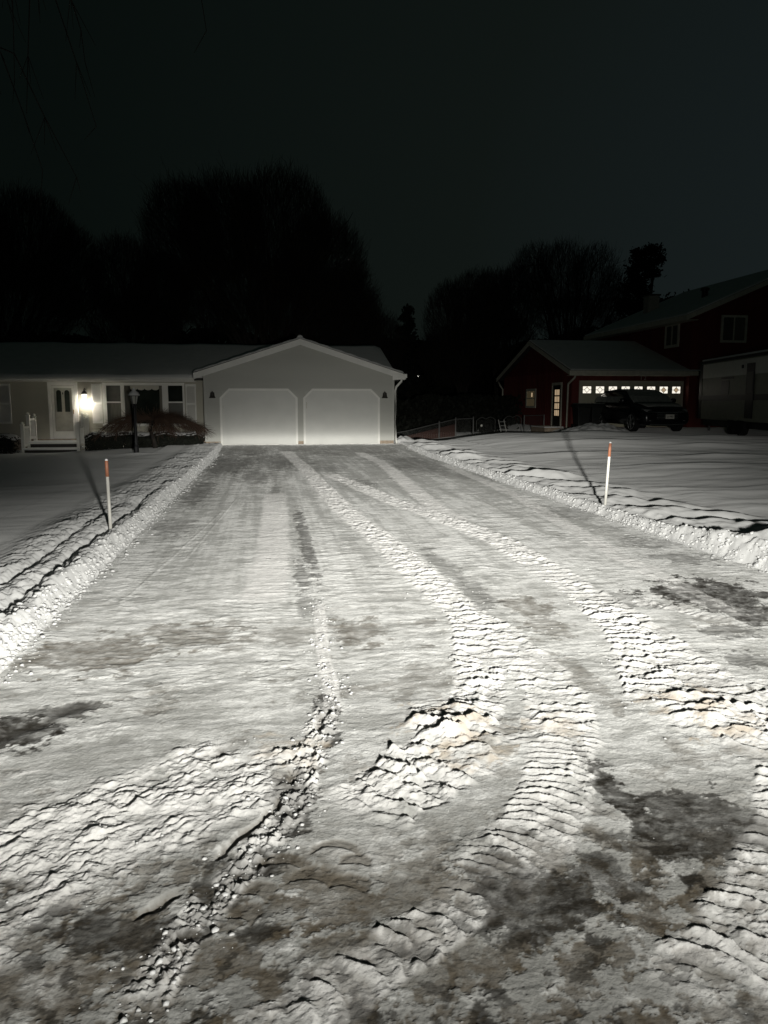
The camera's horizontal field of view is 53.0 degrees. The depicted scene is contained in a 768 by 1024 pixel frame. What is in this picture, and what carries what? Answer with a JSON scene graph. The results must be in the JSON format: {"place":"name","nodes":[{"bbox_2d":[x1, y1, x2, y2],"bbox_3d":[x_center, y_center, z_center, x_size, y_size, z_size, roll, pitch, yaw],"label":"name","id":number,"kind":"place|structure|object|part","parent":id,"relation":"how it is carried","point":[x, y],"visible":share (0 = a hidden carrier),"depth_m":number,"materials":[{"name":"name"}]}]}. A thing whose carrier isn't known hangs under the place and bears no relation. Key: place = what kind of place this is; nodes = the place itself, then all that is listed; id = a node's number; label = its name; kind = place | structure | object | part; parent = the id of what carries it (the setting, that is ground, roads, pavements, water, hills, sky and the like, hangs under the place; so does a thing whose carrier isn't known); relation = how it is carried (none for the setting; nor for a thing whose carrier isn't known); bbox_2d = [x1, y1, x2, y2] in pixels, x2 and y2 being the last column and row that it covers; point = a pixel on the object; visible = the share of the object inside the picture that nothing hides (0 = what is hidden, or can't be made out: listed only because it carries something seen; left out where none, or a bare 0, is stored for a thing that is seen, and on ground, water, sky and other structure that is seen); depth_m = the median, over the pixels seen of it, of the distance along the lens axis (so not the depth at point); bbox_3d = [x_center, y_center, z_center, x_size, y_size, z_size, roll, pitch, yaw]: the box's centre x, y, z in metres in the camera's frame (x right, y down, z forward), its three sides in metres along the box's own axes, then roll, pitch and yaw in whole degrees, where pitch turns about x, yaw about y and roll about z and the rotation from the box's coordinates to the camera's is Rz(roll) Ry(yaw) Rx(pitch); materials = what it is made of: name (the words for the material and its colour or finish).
{"place":"outdoors","nodes":[
{"label":"outdoors","id":0,"kind":"place"},
{"bbox_2d":[0,444,164,517],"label":"lawn","id":1,"kind":"structure","parent":0,"point":[27,479],"depth_m":17.73,"materials":[{"name":"white"}]},
{"bbox_2d":[0,433,20,453],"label":"hedge","id":2,"kind":"object","parent":1,"relation":"on","point":[7,444],"visible":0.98,"depth_m":25.82,"materials":[{"name":"green plant"}]},
{"bbox_2d":[128,388,139,452],"bbox_3d":[-7.442,-2.691,23.018,0.336,2.025,0.328,-1,8,-8],"label":"lamp post","id":3,"kind":"object","parent":1,"relation":"on","point":[133,394],"visible":0.98,"depth_m":22.95,"materials":[{"name":"black metal"}]},
{"bbox_2d":[84,430,204,450],"bbox_3d":[-8.305,-2.476,26.950,3.990,0.753,1.155,-1,8,-8],"label":"hedge","id":4,"kind":"object","parent":1,"relation":"on","point":[106,442],"visible":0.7,"depth_m":26.46,"materials":[{"name":"green plant"}]},
{"bbox_2d":[92,405,215,447],"bbox_3d":[-7.750,-2.826,25.894,4.119,1.640,2.688,-1,8,-8],"label":"weeping tree","id":5,"kind":"object","parent":1,"relation":"on","point":[167,421],"visible":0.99,"depth_m":25.70,"materials":[{"name":"brown plant"}]},
{"bbox_2d":[0,443,767,1023],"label":"driveway","id":6,"kind":"structure","parent":0,"point":[500,855],"depth_m":3.41,"materials":[{"name":"white snow"}]},
{"bbox_2d":[0,442,221,673],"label":"snow bank","id":7,"kind":"structure","parent":6,"relation":"on","point":[42,540],"depth_m":9.04,"materials":[{"name":"white snow"}]},
{"bbox_2d":[105,459,111,529],"bbox_3d":[-3.175,-0.176,8.871,0.040,0.872,0.096,-5,9,-30],"label":"driveway marker","id":8,"kind":"object","parent":7,"relation":"on","point":[108,493],"visible":0.91,"depth_m":8.86,"materials":[{"name":"white plastic"}]},
{"bbox_2d":[0,445,767,1023],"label":"snow crumbs","id":9,"kind":"object","parent":6,"relation":"on","point":[10,655],"visible":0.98,"depth_m":6.13,"materials":[{"name":"white snow"}]},
{"bbox_2d":[399,439,767,570],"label":"snow bank","id":10,"kind":"structure","parent":6,"relation":"on","point":[680,507],"depth_m":11.94,"materials":[{"name":"white snow"}]},
{"bbox_2d":[394,436,414,442],"bbox_3d":[0.770,-2.735,28.918,0.900,0.265,0.800,-1,8,-8],"label":"snow heap","id":11,"kind":"object","parent":10,"relation":"on","point":[403,439],"visible":0.74,"depth_m":28.69,"materials":[{"name":"white snow"}]},
{"bbox_2d":[604,442,611,504],"bbox_3d":[3.131,-0.538,10.770,0.040,0.888,0.121,7,11,41],"label":"driveway marker","id":12,"kind":"object","parent":10,"relation":"on","point":[607,473],"visible":1,"depth_m":10.76,"materials":[{"name":"white plastic"}]},
{"bbox_2d":[0,0,767,392],"label":"sky","id":13,"kind":"structure","parent":0,"point":[457,135],"materials":[{"name":"black"}]},
{"bbox_2d":[429,424,767,504],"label":"lawn","id":14,"kind":"structure","parent":0,"point":[719,461],"depth_m":21.31,"materials":[{"name":"white"}]},
{"bbox_2d":[393,303,430,400],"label":"pine tree","id":15,"kind":"object","parent":14,"relation":"on","point":[410,386],"visible":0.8,"depth_m":54.47,"materials":[{"name":"green plant"}]},
{"bbox_2d":[476,417,495,434],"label":"garden gate","id":16,"kind":"structure","parent":14,"relation":"on","point":[481,425],"depth_m":37.03,"materials":[{"name":"metal"}]},
{"bbox_2d":[504,415,521,432],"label":"garden gate","id":17,"kind":"structure","parent":14,"relation":"on","point":[515,425],"depth_m":37.19,"materials":[{"name":"metal"}]},
{"bbox_2d":[571,403,592,427],"bbox_3d":[8.337,-4.060,32.523,0.640,1.062,0.788,-1,8,-8],"label":"trash bin","id":18,"kind":"object","parent":14,"relation":"on","point":[581,413],"visible":0.88,"depth_m":32.23,"materials":[{"name":"plastic"}]},
{"bbox_2d":[560,423,627,431],"bbox_3d":[8.646,-3.418,31.308,3.000,0.425,1.600,-1,8,-8],"label":"snow heap","id":19,"kind":"object","parent":14,"relation":"on","point":[597,427],"visible":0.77,"depth_m":30.90,"materials":[{"name":"white snow"}]},
{"bbox_2d":[589,403,604,423],"bbox_3d":[8.963,-4.080,32.663,0.640,1.062,0.788,-1,8,-8],"label":"trash bin","id":20,"kind":"object","parent":14,"relation":"on","point":[595,411],"visible":0.6,"depth_m":32.33,"materials":[{"name":"plastic"}]},
{"bbox_2d":[609,242,666,323],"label":"pine tree","id":21,"kind":"object","parent":14,"relation":"on","point":[646,265],"visible":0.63,"depth_m":56.14,"materials":[{"name":"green plant"}]},
{"bbox_2d":[595,389,688,431],"bbox_3d":[10.286,-4.154,31.189,2.355,1.670,4.923,-1,8,-8],"label":"parked car","id":22,"kind":"object","parent":14,"relation":"on","point":[634,410],"visible":0.91,"depth_m":29.90,"materials":[{"name":"black paint"}]},
{"bbox_2d":[697,349,767,435],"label":"camper trailer","id":23,"kind":"object","parent":14,"relation":"on","point":[733,394],"visible":0.99,"depth_m":27.59,"materials":[{"name":"white metal"}]},
{"bbox_3d":[12.693,-4.637,28.646,0.007,0.520,0.800,1,8,5],"label":"window","id":24,"kind":"part","parent":23,"relation":"part of","materials":[{"name":"black glass"}]},
{"bbox_3d":[12.492,-4.143,26.300,0.028,1.880,0.700,1,8,5],"label":"door","id":25,"kind":"part","parent":23,"relation":"part of","materials":[{"name":"black metal"}]},
{"label":"ground","id":26,"kind":"structure","parent":0,"visible":0},
{"bbox_2d":[20,413,88,452],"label":"front steps","id":27,"kind":"structure","parent":26,"relation":"on","point":[28,431],"depth_m":26.97,"materials":[{"name":"white paint"}]},
{"bbox_2d":[0,178,112,341],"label":"bare tree","id":28,"kind":"object","parent":26,"relation":"on","point":[53,282],"visible":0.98,"depth_m":40.73,"materials":[{"name":"brown plant"}]},
{"bbox_2d":[0,0,206,207],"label":"street tree","id":29,"kind":"object","parent":26,"relation":"on","point":[28,59],"visible":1,"depth_m":9.66,"materials":[{"name":"brown plant"}]},
{"bbox_2d":[0,335,406,449],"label":"ranch house","id":30,"kind":"structure","parent":26,"relation":"on","point":[299,389],"depth_m":27.76,"materials":[{"name":"plastic"}]},
{"bbox_2d":[47,382,78,438],"bbox_3d":[-11.582,-3.662,27.824,1.020,2.040,0.082,-1,8,-8],"label":"front door","id":31,"kind":"structure","parent":30,"relation":"in","point":[62,396],"depth_m":27.82,"materials":[{"name":"grey paint"}]},
{"bbox_2d":[102,383,185,425],"bbox_3d":[-8.781,-3.936,28.188,2.960,1.580,0.102,-1,8,-8],"label":"front window","id":32,"kind":"structure","parent":30,"relation":"in","point":[159,394],"depth_m":28.18,"materials":[{"name":"white glass"}]},
{"bbox_2d":[220,388,297,444],"bbox_3d":[-4.442,-3.376,27.405,2.730,2.020,0.070,-1,8,-8],"label":"garage door","id":33,"kind":"structure","parent":30,"relation":"in","point":[256,416],"depth_m":27.40,"materials":[{"name":"paint"}]},
{"bbox_2d":[303,389,379,444],"bbox_3d":[-1.523,-3.435,27.827,2.770,2.020,0.070,-1,8,-8],"label":"garage door","id":34,"kind":"structure","parent":30,"relation":"in","point":[330,416],"depth_m":27.82,"materials":[{"name":"paint"}]},
{"bbox_2d":[132,152,386,345],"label":"bare tree","id":35,"kind":"object","parent":26,"relation":"on","point":[329,300],"visible":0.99,"depth_m":41.03,"materials":[{"name":"brown plant"}]},
{"bbox_2d":[1,322,610,398],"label":"wood","id":36,"kind":"object","parent":26,"relation":"on","point":[483,384],"visible":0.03,"depth_m":69.42,"materials":[{"name":"black plant"}]},
{"bbox_2d":[338,285,408,369],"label":"bare tree","id":37,"kind":"object","parent":26,"relation":"on","point":[376,340],"visible":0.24,"depth_m":48.70,"materials":[{"name":"brown plant"}]},
{"bbox_2d":[394,416,473,439],"bbox_3d":[1.828,-3.763,36.685,5.063,1.583,0.080,-1,8,-8],"label":"chain link fence","id":38,"kind":"object","parent":26,"relation":"on","point":[433,433],"visible":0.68,"depth_m":36.79,"materials":[{"name":"metal"}]},
{"bbox_2d":[394,392,525,436],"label":"underbrush","id":39,"kind":"object","parent":26,"relation":"on","point":[425,409],"visible":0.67,"depth_m":40.25,"materials":[{"name":"brown plant"}]},
{"bbox_2d":[415,263,507,394],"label":"bare tree","id":40,"kind":"object","parent":26,"relation":"on","point":[454,332],"visible":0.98,"depth_m":53.45,"materials":[{"name":"brown plant"}]},
{"bbox_2d":[498,420,506,432],"bbox_3d":[5.721,-3.944,36.901,0.468,0.961,0.292,-1,8,-8],"label":"ladder","id":41,"kind":"object","parent":26,"relation":"on","point":[502,425],"visible":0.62,"depth_m":36.90,"materials":[{"name":"metal"}]},
{"bbox_2d":[466,258,548,395],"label":"bare tree","id":42,"kind":"object","parent":26,"relation":"on","point":[510,325],"visible":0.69,"depth_m":54.77,"materials":[{"name":"brown plant"}]},
{"bbox_2d":[523,415,544,431],"bbox_3d":[7.211,-4.014,37.034,1.054,1.350,0.069,4,9,29],"label":"chain link fence","id":43,"kind":"object","parent":26,"relation":"on","point":[524,422],"visible":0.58,"depth_m":37.05,"materials":[{"name":"metal"}]},
{"bbox_2d":[505,234,640,340],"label":"bare tree","id":44,"kind":"object","parent":26,"relation":"on","point":[559,304],"visible":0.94,"depth_m":55.28,"materials":[{"name":"brown plant"}]},
{"bbox_2d":[496,270,767,432],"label":"red house","id":45,"kind":"structure","parent":26,"relation":"on","point":[667,346],"depth_m":34.38,"materials":[{"name":"red wood"}]},
{"bbox_2d":[525,389,535,407],"bbox_3d":[7.392,-5.721,38.748,0.037,0.950,1.480,-1,8,-8],"label":"side window","id":46,"kind":"structure","parent":45,"relation":"in","point":[530,393],"depth_m":38.71,"materials":[{"name":"beige glass"}]},
{"bbox_2d":[551,382,562,425],"bbox_3d":[7.907,-4.938,35.291,0.037,1.970,1.240,-1,8,-8],"label":"side door","id":47,"kind":"structure","parent":45,"relation":"in","point":[556,397],"depth_m":35.27,"materials":[{"name":"white metal"}]},
{"bbox_2d":[578,381,683,426],"bbox_3d":[10.900,-4.769,33.953,4.850,2.010,0.067,-1,8,-8],"label":"garage door","id":48,"kind":"structure","parent":45,"relation":"in","point":[589,391],"depth_m":33.82,"materials":[{"name":"brown metal"}]},
{"bbox_2d":[664,323,679,348],"bbox_3d":[13.144,-8.049,35.116,0.060,1.080,1.250,-1,8,-8],"label":"upstairs window","id":49,"kind":"structure","parent":45,"relation":"in","point":[672,332],"depth_m":35.09,"materials":[{"name":"black glass"}]},
{"bbox_2d":[720,315,747,342],"bbox_3d":[15.341,-8.026,33.739,1.230,1.180,0.060,-1,8,-8],"label":"upstairs window","id":50,"kind":"structure","parent":45,"relation":"in","point":[733,329],"depth_m":33.73,"materials":[{"name":"black glass"}]},
{"bbox_2d":[659,289,688,302],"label":"evergreen tree","id":51,"kind":"object","parent":26,"relation":"on","point":[661,299],"depth_m":56.68,"materials":[{"name":"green plant"}]}
]}

